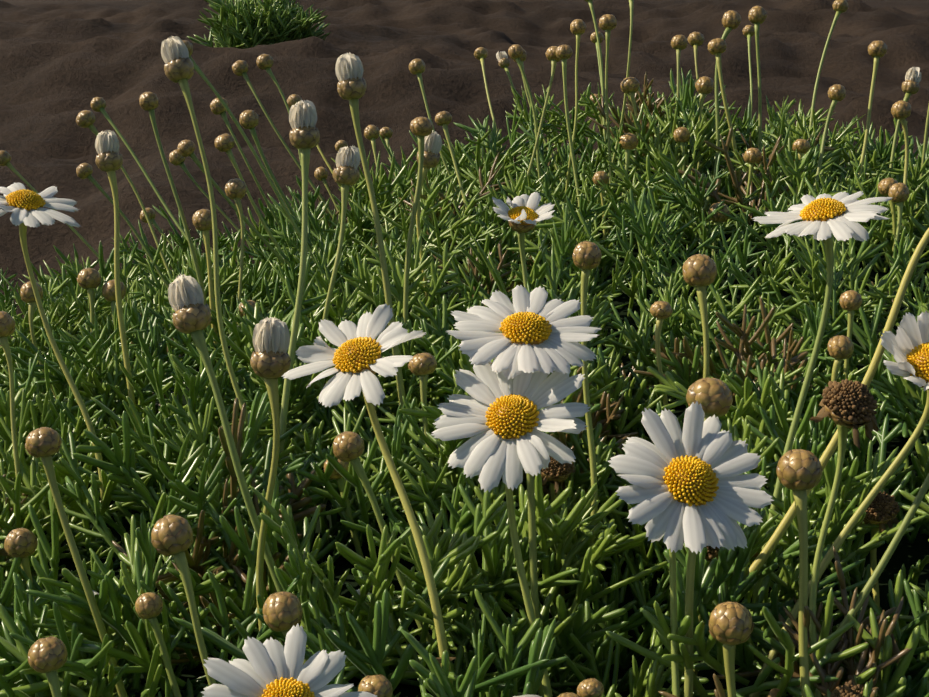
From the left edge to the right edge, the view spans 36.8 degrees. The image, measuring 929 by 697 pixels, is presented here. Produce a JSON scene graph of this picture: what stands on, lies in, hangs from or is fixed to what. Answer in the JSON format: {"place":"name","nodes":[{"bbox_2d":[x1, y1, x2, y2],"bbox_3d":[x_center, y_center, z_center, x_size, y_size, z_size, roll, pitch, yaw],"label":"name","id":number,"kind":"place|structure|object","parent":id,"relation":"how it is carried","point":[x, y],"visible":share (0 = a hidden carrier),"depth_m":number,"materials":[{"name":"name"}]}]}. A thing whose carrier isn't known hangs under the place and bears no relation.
{"place":"outdoors","nodes":[
{"label":"outdoors","id":0,"kind":"place"},
{"bbox_2d":[0,0,928,338],"bbox_3d":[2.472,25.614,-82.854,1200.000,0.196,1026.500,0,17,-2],"label":"soil","id":1,"kind":"structure","parent":0,"point":[64,64],"depth_m":2.23,"materials":[{"name":"brown soil"}]},
{"bbox_2d":[91,97,206,262],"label":"bud","id":2,"kind":"object","parent":1,"relation":"on","point":[98,104],"visible":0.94,"depth_m":0.89,"materials":[{"name":"green plant"}]},
{"bbox_2d":[169,149,257,253],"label":"bud","id":3,"kind":"object","parent":1,"relation":"on","point":[176,158],"visible":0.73,"depth_m":0.88,"materials":[{"name":"green plant"}]},
{"bbox_2d":[187,0,330,48],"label":"clump","id":4,"kind":"object","parent":1,"relation":"on","point":[242,24],"visible":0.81,"depth_m":2.54,"materials":[{"name":"green plant"}]},
{"bbox_2d":[214,133,322,318],"bbox_3d":[-0.083,-0.032,0.725,0.085,0.162,0.010,-4,17,-11],"label":"bud","id":5,"kind":"object","parent":1,"relation":"on","point":[225,142],"visible":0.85,"depth_m":0.70,"materials":[{"name":"green plant"}]},
{"bbox_2d":[239,110,298,220],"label":"bud","id":6,"kind":"object","parent":1,"relation":"on","point":[249,119],"visible":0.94,"depth_m":0.78,"materials":[{"name":"green plant"}]},
{"bbox_2d":[256,54,312,246],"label":"bud","id":7,"kind":"object","parent":1,"relation":"on","point":[264,61],"visible":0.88,"depth_m":0.87,"materials":[{"name":"brown plant"}]},
{"bbox_2d":[287,94,376,240],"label":"bud","id":8,"kind":"object","parent":1,"relation":"on","point":[293,99],"visible":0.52,"depth_m":0.98,"materials":[{"name":"green plant"}]},
{"bbox_2d":[364,125,399,234],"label":"bud","id":9,"kind":"object","parent":1,"relation":"on","point":[371,133],"visible":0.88,"depth_m":0.92,"materials":[{"name":"brown plant"}]},
{"bbox_2d":[409,58,464,210],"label":"bud","id":10,"kind":"object","parent":1,"relation":"on","point":[417,67],"visible":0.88,"depth_m":0.89,"materials":[{"name":"green plant"}]},
{"bbox_2d":[435,111,473,225],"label":"bud","id":11,"kind":"object","parent":1,"relation":"on","point":[443,119],"visible":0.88,"depth_m":0.77,"materials":[{"name":"green plant"}]},
{"bbox_2d":[0,68,928,696],"bbox_3d":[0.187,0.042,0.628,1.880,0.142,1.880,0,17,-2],"label":"cushion plant","id":12,"kind":"object","parent":1,"relation":"on","point":[906,554],"depth_m":0.48,"materials":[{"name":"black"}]},
{"bbox_2d":[0,311,36,576],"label":"bud","id":13,"kind":"object","parent":12,"relation":"on","point":[7,325],"visible":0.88,"depth_m":0.49,"materials":[{"name":"green plant"}]},
{"bbox_2d":[4,528,37,599],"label":"bud","id":14,"kind":"object","parent":12,"relation":"on","point":[22,543],"visible":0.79,"depth_m":0.41,"materials":[{"name":"brown plant"}]},
{"bbox_2d":[20,281,55,398],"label":"bud","id":15,"kind":"object","parent":12,"relation":"on","point":[26,293],"visible":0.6,"depth_m":0.59,"materials":[{"name":"brown plant"}]},
{"bbox_2d":[28,636,67,696],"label":"bud","id":16,"kind":"object","parent":12,"relation":"on","point":[48,656],"visible":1,"depth_m":0.30,"materials":[{"name":"brown plant"}]},
{"bbox_2d":[0,150,105,265],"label":"bud","id":17,"kind":"object","parent":12,"relation":"on","point":[5,157],"visible":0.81,"depth_m":0.90,"materials":[{"name":"green plant"}]},
{"bbox_2d":[0,182,107,502],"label":"daisy","id":18,"kind":"object","parent":12,"relation":"on","point":[24,208],"visible":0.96,"depth_m":0.47,"materials":[{"name":"green plant"}]},
{"bbox_2d":[25,427,127,696],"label":"bud","id":19,"kind":"object","parent":12,"relation":"on","point":[44,443],"visible":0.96,"depth_m":0.35,"materials":[{"name":"green plant"}]},
{"bbox_2d":[77,268,100,382],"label":"bud","id":20,"kind":"object","parent":12,"relation":"on","point":[89,279],"visible":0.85,"depth_m":0.63,"materials":[{"name":"brown plant"}]},
{"bbox_2d":[102,279,130,427],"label":"bud","id":21,"kind":"object","parent":12,"relation":"on","point":[108,291],"visible":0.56,"depth_m":0.63,"materials":[{"name":"brown plant"}]},
{"bbox_2d":[95,130,138,430],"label":"flower bud","id":22,"kind":"object","parent":12,"relation":"on","point":[109,159],"visible":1,"depth_m":0.55,"materials":[{"name":"green plant"}]},
{"bbox_2d":[76,163,168,288],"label":"bud","id":23,"kind":"object","parent":12,"relation":"attached to","point":[84,170],"visible":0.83,"depth_m":0.80,"materials":[{"name":"green plant"}]},
{"bbox_2d":[76,110,172,276],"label":"bud","id":24,"kind":"object","parent":12,"relation":"attached to","point":[85,118],"visible":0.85,"depth_m":0.77,"materials":[{"name":"green plant"}]},
{"bbox_2d":[135,592,181,696],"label":"bud","id":25,"kind":"object","parent":12,"relation":"on","point":[149,606],"visible":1,"depth_m":0.34,"materials":[{"name":"green plant"}]},
{"bbox_2d":[140,208,187,263],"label":"bud","id":26,"kind":"object","parent":12,"relation":"attached to","point":[151,213],"visible":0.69,"depth_m":0.94,"materials":[{"name":"brown plant"}]},
{"bbox_2d":[139,92,214,349],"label":"bud","id":27,"kind":"object","parent":12,"relation":"on","point":[148,102],"visible":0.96,"depth_m":0.65,"materials":[{"name":"green plant"}]},
{"bbox_2d":[151,514,215,685],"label":"bud","id":28,"kind":"object","parent":12,"relation":"on","point":[171,534],"visible":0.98,"depth_m":0.33,"materials":[{"name":"brown plant"}]},
{"bbox_2d":[161,36,247,425],"bbox_3d":[-0.089,-0.041,0.494,0.010,0.133,0.052,-13,21,-36],"label":"closed daisy bud","id":29,"kind":"object","parent":12,"relation":"on","point":[178,66],"visible":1,"depth_m":0.49,"materials":[{"name":"green plant"}]},
{"bbox_2d":[192,209,217,344],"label":"bud","id":30,"kind":"object","parent":12,"relation":"on","point":[202,220],"visible":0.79,"depth_m":0.65,"materials":[{"name":"green plant"}]},
{"bbox_2d":[225,178,246,378],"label":"bud","id":31,"kind":"object","parent":12,"relation":"on","point":[235,189],"visible":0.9,"depth_m":0.65,"materials":[{"name":"green plant"}]},
{"bbox_2d":[168,274,306,662],"bbox_3d":[-0.058,0.036,0.379,0.054,0.110,0.010,12,21,34],"label":"closed daisy bud","id":32,"kind":"object","parent":12,"relation":"on","point":[192,315],"visible":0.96,"depth_m":0.38,"materials":[{"name":"green plant"}]},
{"bbox_2d":[210,97,295,252],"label":"bud","id":33,"kind":"object","parent":12,"relation":"on","point":[216,106],"visible":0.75,"depth_m":0.82,"materials":[{"name":"green plant"}]},
{"bbox_2d":[177,140,334,321],"bbox_3d":[-0.079,-0.020,0.727,0.128,0.181,0.009,-3,17,-8],"label":"bud","id":34,"kind":"object","parent":12,"relation":"attached to","point":[185,148],"visible":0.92,"depth_m":0.70,"materials":[{"name":"green plant"}]},
{"bbox_2d":[182,40,346,309],"bbox_3d":[-0.074,-0.044,0.682,0.125,0.209,0.011,-2,17,-5],"label":"bud","id":35,"kind":"object","parent":12,"relation":"attached to","point":[189,45],"visible":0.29,"depth_m":0.66,"materials":[{"name":"green plant"}]},
{"bbox_2d":[250,317,290,643],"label":"closed daisy bud","id":36,"kind":"object","parent":12,"relation":"on","point":[270,361],"visible":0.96,"depth_m":0.36,"materials":[{"name":"green plant"}]},
{"bbox_2d":[263,591,302,677],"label":"bud","id":37,"kind":"object","parent":12,"relation":"on","point":[282,611],"visible":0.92,"depth_m":0.31,"materials":[{"name":"brown plant"}]},
{"bbox_2d":[201,623,376,696],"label":"daisy","id":38,"kind":"object","parent":12,"relation":"on","point":[271,667],"visible":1,"depth_m":0.29,"materials":[{"name":"white plant"}]},
{"bbox_2d":[232,60,349,245],"bbox_3d":[-0.078,-0.070,0.844,0.155,0.197,0.011,12,21,34],"label":"bud","id":39,"kind":"object","parent":12,"relation":"attached to","point":[240,67],"visible":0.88,"depth_m":0.85,"materials":[{"name":"green plant"}]},
{"bbox_2d":[276,100,319,475],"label":"closed daisy bud","id":40,"kind":"object","parent":12,"relation":"on","point":[304,135],"visible":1,"depth_m":0.47,"materials":[{"name":"green plant"}]},
{"bbox_2d":[314,167,345,228],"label":"bud","id":41,"kind":"object","parent":12,"relation":"attached to","point":[320,173],"visible":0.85,"depth_m":0.96,"materials":[{"name":"brown plant"}]},
{"bbox_2d":[320,145,360,339],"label":"flower bud","id":42,"kind":"object","parent":12,"relation":"on","point":[346,174],"visible":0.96,"depth_m":0.55,"materials":[{"name":"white plant"}]},
{"bbox_2d":[323,459,363,574],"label":"bud","id":43,"kind":"object","parent":12,"relation":"on","point":[339,478],"visible":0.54,"depth_m":0.44,"materials":[{"name":"green plant"}]},
{"bbox_2d":[283,304,452,683],"bbox_3d":[-0.020,0.043,0.347,0.029,0.100,0.052,-12,21,-35],"label":"daisy","id":44,"kind":"object","parent":12,"relation":"on","point":[357,360],"visible":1,"depth_m":0.34,"materials":[{"name":"white plant"}]},
{"bbox_2d":[335,52,409,440],"bbox_3d":[-0.030,-0.035,0.495,0.011,0.134,0.048,-11,20,-32],"label":"closed daisy bud","id":45,"kind":"object","parent":12,"relation":"on","point":[351,86],"visible":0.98,"depth_m":0.49,"materials":[{"name":"green plant"}]},
{"bbox_2d":[358,674,392,696],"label":"bud","id":46,"kind":"object","parent":12,"relation":"on","point":[379,685],"visible":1,"depth_m":0.30,"materials":[{"name":"brown plant"}]},
{"bbox_2d":[333,431,431,642],"bbox_3d":[-0.018,0.069,0.403,0.049,0.086,0.010,13,21,36],"label":"bud","id":47,"kind":"object","parent":12,"relation":"on","point":[348,446],"visible":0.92,"depth_m":0.40,"materials":[{"name":"brown plant"}]},
{"bbox_2d":[379,127,395,176],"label":"bud","id":48,"kind":"object","parent":12,"relation":"on","point":[385,133],"visible":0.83,"depth_m":1.08,"materials":[{"name":"brown plant"}]},
{"bbox_2d":[403,117,432,387],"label":"bud","id":49,"kind":"object","parent":12,"relation":"on","point":[421,128],"visible":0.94,"depth_m":0.55,"materials":[{"name":"green plant"}]},
{"bbox_2d":[408,353,448,521],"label":"bud","id":50,"kind":"object","parent":12,"relation":"on","point":[423,366],"visible":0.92,"depth_m":0.46,"materials":[{"name":"brown plant"}]},
{"bbox_2d":[416,130,441,335],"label":"closed daisy bud","id":51,"kind":"object","parent":12,"relation":"on","point":[433,145],"visible":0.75,"depth_m":0.61,"materials":[{"name":"green plant"}]},
{"bbox_2d":[474,47,503,151],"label":"bud","id":52,"kind":"object","parent":12,"relation":"attached to","point":[481,54],"visible":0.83,"depth_m":1.04,"materials":[{"name":"green plant"}]},
{"bbox_2d":[92,547,899,696],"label":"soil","id":53,"kind":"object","parent":12,"relation":"on","point":[773,692],"visible":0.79,"depth_m":0.34,"materials":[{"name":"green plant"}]},
{"bbox_2d":[431,361,590,696],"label":"daisy","id":54,"kind":"object","parent":12,"relation":"on","point":[511,443],"visible":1,"depth_m":0.33,"materials":[{"name":"white plant"}]},
{"bbox_2d":[496,51,544,156],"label":"bud","id":55,"kind":"object","parent":12,"relation":"on","point":[503,59],"visible":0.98,"depth_m":1.05,"materials":[{"name":"white plant"}]},
{"bbox_2d":[492,192,554,288],"bbox_3d":[0.031,-0.007,0.561,0.044,0.108,0.027,15,22,40],"label":"daisy","id":56,"kind":"object","parent":12,"relation":"on","point":[524,214],"visible":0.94,"depth_m":0.55,"materials":[{"name":"white plant"}]},
{"bbox_2d":[447,285,601,696],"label":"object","id":57,"kind":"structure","parent":12,"relation":"on","point":[538,334],"depth_m":0.34,"materials":[{"name":"white plant"}]},
{"bbox_2d":[508,44,546,202],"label":"bud","id":58,"kind":"object","parent":12,"relation":"on","point":[515,52],"visible":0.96,"depth_m":0.79,"materials":[{"name":"green plant"}]},
{"bbox_2d":[512,46,560,253],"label":"bud","id":59,"kind":"object","parent":12,"relation":"on","point":[550,53],"visible":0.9,"depth_m":0.79,"materials":[{"name":"green plant"}]},
{"bbox_2d":[513,49,561,181],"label":"bud","id":60,"kind":"object","parent":12,"relation":"attached to","point":[523,58],"visible":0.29,"depth_m":0.90,"materials":[{"name":"green plant"}]},
{"bbox_2d":[534,455,575,595],"bbox_3d":[0.032,0.073,0.443,0.015,0.079,0.029,-7,18,-23],"label":"dried flower head","id":61,"kind":"object","parent":12,"relation":"on","point":[555,473],"visible":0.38,"depth_m":0.44,"materials":[{"name":"brown plant"}]},
{"bbox_2d":[556,45,579,206],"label":"bud","id":62,"kind":"object","parent":12,"relation":"on","point":[564,53],"visible":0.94,"depth_m":0.79,"materials":[{"name":"green plant"}]},
{"bbox_2d":[564,19,585,202],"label":"bud","id":63,"kind":"object","parent":12,"relation":"on","point":[577,27],"visible":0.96,"depth_m":0.81,"materials":[{"name":"green plant"}]},
{"bbox_2d":[572,241,601,546],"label":"bud","id":64,"kind":"object","parent":12,"relation":"on","point":[586,256],"visible":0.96,"depth_m":0.42,"materials":[{"name":"green plant"}]},
{"bbox_2d":[577,678,603,696],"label":"bud","id":65,"kind":"object","parent":12,"relation":"on","point":[592,687],"visible":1,"depth_m":0.31,"materials":[{"name":"brown plant"}]},
{"bbox_2d":[584,0,607,170],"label":"stem","id":66,"kind":"object","parent":12,"relation":"attached to","point":[590,2],"visible":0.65,"depth_m":0.95,"materials":[{"name":"green plant"}]},
{"bbox_2d":[592,171,608,269],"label":"bud","id":67,"kind":"object","parent":12,"relation":"on","point":[601,175],"visible":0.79,"depth_m":0.74,"materials":[{"name":"brown plant"}]},
{"bbox_2d":[599,14,616,234],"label":"bud","id":68,"kind":"object","parent":12,"relation":"attached to","point":[607,23],"visible":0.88,"depth_m":0.79,"materials":[{"name":"green plant"}]},
{"bbox_2d":[608,0,633,183],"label":"stem","id":69,"kind":"object","parent":12,"relation":"attached to","point":[631,3],"visible":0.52,"depth_m":0.80,"materials":[{"name":"green plant"}]},
{"bbox_2d":[619,133,638,203],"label":"bud","id":70,"kind":"object","parent":12,"relation":"on","point":[628,142],"visible":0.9,"depth_m":0.77,"materials":[{"name":"brown plant"}]},
{"bbox_2d":[620,77,639,194],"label":"bud","id":71,"kind":"object","parent":12,"relation":"on","point":[629,86],"visible":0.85,"depth_m":0.79,"materials":[{"name":"brown plant"}]},
{"bbox_2d":[650,301,672,410],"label":"bud","id":72,"kind":"object","parent":12,"relation":"on","point":[660,311],"visible":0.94,"depth_m":0.49,"materials":[{"name":"brown plant"}]},
{"bbox_2d":[671,35,687,128],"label":"bud","id":73,"kind":"object","parent":12,"relation":"on","point":[679,43],"visible":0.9,"depth_m":0.83,"materials":[{"name":"brown plant"}]},
{"bbox_2d":[673,127,689,211],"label":"bud","id":74,"kind":"object","parent":12,"relation":"on","point":[681,136],"visible":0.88,"depth_m":0.78,"materials":[{"name":"brown plant"}]},
{"bbox_2d":[608,401,773,696],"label":"daisy","id":75,"kind":"object","parent":12,"relation":"on","point":[691,488],"visible":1,"depth_m":0.31,"materials":[{"name":"white plant"}]},
{"bbox_2d":[687,32,703,108],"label":"bud","id":76,"kind":"object","parent":12,"relation":"on","point":[695,40],"visible":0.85,"depth_m":0.95,"materials":[{"name":"brown plant"}]},
{"bbox_2d":[682,254,716,377],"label":"bud","id":77,"kind":"object","parent":12,"relation":"on","point":[700,272],"visible":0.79,"depth_m":0.38,"materials":[{"name":"brown plant"}]},
{"bbox_2d":[686,546,721,689],"bbox_3d":[0.066,0.085,0.373,0.013,0.074,0.029,0,17,-2],"label":"dried flower head","id":78,"kind":"object","parent":12,"relation":"on","point":[711,554],"visible":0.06,"depth_m":0.37},
{"bbox_2d":[695,76,713,183],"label":"bud","id":79,"kind":"object","parent":12,"relation":"on","point":[704,85],"visible":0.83,"depth_m":0.80,"materials":[{"name":"brown plant"}]},
{"bbox_2d":[684,377,732,696],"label":"bud","id":80,"kind":"object","parent":12,"relation":"on","point":[712,396],"visible":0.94,"depth_m":0.33,"materials":[{"name":"green plant"}]},
{"bbox_2d":[684,10,740,234],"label":"bud","id":81,"kind":"object","parent":12,"relation":"on","point":[731,19],"visible":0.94,"depth_m":0.78,"materials":[{"name":"green plant"}]},
{"bbox_2d":[708,202,729,261],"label":"bud","id":82,"kind":"object","parent":12,"relation":"on","point":[718,218],"visible":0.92,"depth_m":0.69,"materials":[{"name":"brown plant"}]},
{"bbox_2d":[708,38,742,224],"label":"bud","id":83,"kind":"object","parent":12,"relation":"on","point":[717,47],"visible":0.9,"depth_m":0.77,"materials":[{"name":"green plant"}]},
{"bbox_2d":[709,601,753,696],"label":"bud","id":84,"kind":"object","parent":12,"relation":"on","point":[731,625],"visible":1,"depth_m":0.31,"materials":[{"name":"brown plant"}]},
{"bbox_2d":[742,25,754,121],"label":"bud","id":85,"kind":"object","parent":12,"relation":"on","point":[748,31],"visible":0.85,"depth_m":1.02,"materials":[{"name":"green plant"}]},
{"bbox_2d":[742,148,761,256],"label":"bud","id":86,"kind":"object","parent":12,"relation":"on","point":[752,156],"visible":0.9,"depth_m":0.75,"materials":[{"name":"brown plant"}]},
{"bbox_2d":[748,6,766,198],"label":"bud","id":87,"kind":"object","parent":12,"relation":"attached to","point":[757,15],"visible":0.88,"depth_m":0.80,"materials":[{"name":"green plant"}]},
{"bbox_2d":[782,139,810,259],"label":"bud","id":88,"kind":"object","parent":12,"relation":"on","point":[801,146],"visible":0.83,"depth_m":0.74,"materials":[{"name":"brown plant"}]},
{"bbox_2d":[776,449,822,696],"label":"bud","id":89,"kind":"object","parent":12,"relation":"on","point":[799,472],"visible":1,"depth_m":0.32,"materials":[{"name":"green plant"}]},
{"bbox_2d":[793,84,845,275],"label":"bud","id":90,"kind":"object","parent":12,"relation":"on","point":[836,93],"visible":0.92,"depth_m":0.74,"materials":[{"name":"green plant"}]},
{"bbox_2d":[750,191,891,611],"bbox_3d":[0.095,0.015,0.408,0.058,0.117,0.036,-11,20,-33],"label":"daisy","id":91,"kind":"object","parent":12,"relation":"on","point":[824,217],"visible":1,"depth_m":0.40,"materials":[{"name":"white plant"}]},
{"bbox_2d":[716,228,928,604],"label":"stem","id":92,"kind":"object","parent":12,"relation":"on","point":[777,535],"visible":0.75,"depth_m":0.37,"materials":[{"name":"green plant"}]},
{"bbox_2d":[809,0,848,134],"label":"bud","id":93,"kind":"object","parent":12,"relation":"attached to","point":[840,7],"visible":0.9,"depth_m":0.89,"materials":[{"name":"green plant"}]},
{"bbox_2d":[749,311,928,696],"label":"daisy","id":94,"kind":"object","parent":12,"relation":"on","point":[907,346],"visible":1,"depth_m":0.35,"materials":[{"name":"green plant"}]},
{"bbox_2d":[827,335,853,426],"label":"bud","id":95,"kind":"object","parent":12,"relation":"on","point":[840,348],"visible":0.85,"depth_m":0.49,"materials":[{"name":"brown plant"}]},
{"bbox_2d":[817,674,869,696],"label":"dried flower head","id":96,"kind":"object","parent":12,"relation":"on","point":[850,688],"visible":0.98,"depth_m":0.31},
{"bbox_2d":[808,379,878,696],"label":"spent head","id":97,"kind":"object","parent":12,"relation":"on","point":[847,404],"visible":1,"depth_m":0.33},
{"bbox_2d":[839,290,861,378],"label":"bud","id":98,"kind":"object","parent":12,"relation":"on","point":[850,301],"visible":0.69,"depth_m":0.52,"materials":[{"name":"brown plant"}]},
{"bbox_2d":[833,40,886,268],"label":"bud","id":99,"kind":"object","parent":12,"relation":"on","point":[877,50],"visible":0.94,"depth_m":0.74,"materials":[{"name":"green plant"}]},
{"bbox_2d":[793,473,928,696],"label":"stem","id":100,"kind":"object","parent":12,"relation":"on","point":[884,561],"visible":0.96,"depth_m":0.34,"materials":[{"name":"green plant"}]},
{"bbox_2d":[860,491,899,608],"bbox_3d":[0.113,0.081,0.399,0.014,0.077,0.032,10,20,30],"label":"dried flower head","id":101,"kind":"object","parent":12,"relation":"on","point":[882,509],"visible":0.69,"depth_m":0.40},
{"bbox_2d":[878,178,897,284],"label":"bud","id":102,"kind":"object","parent":12,"relation":"on","point":[885,185],"visible":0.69,"depth_m":0.68,"materials":[{"name":"brown plant"}]},
{"bbox_2d":[886,183,908,319],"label":"bud","id":103,"kind":"object","parent":12,"relation":"on","point":[898,193],"visible":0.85,"depth_m":0.66,"materials":[{"name":"brown plant"}]},
{"bbox_2d":[891,100,910,296],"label":"bud","id":104,"kind":"object","parent":12,"relation":"on","point":[901,110],"visible":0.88,"depth_m":0.70,"materials":[{"name":"brown plant"}]},
{"bbox_2d":[889,67,920,175],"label":"bud","id":105,"kind":"object","parent":12,"relation":"attached to","point":[910,84],"visible":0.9,"depth_m":0.81,"materials":[{"name":"white plant"}]},
{"bbox_2d":[912,105,928,238],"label":"stem","id":106,"kind":"object","parent":12,"relation":"attached to","point":[924,145],"visible":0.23,"depth_m":0.78,"materials":[{"name":"green plant"}]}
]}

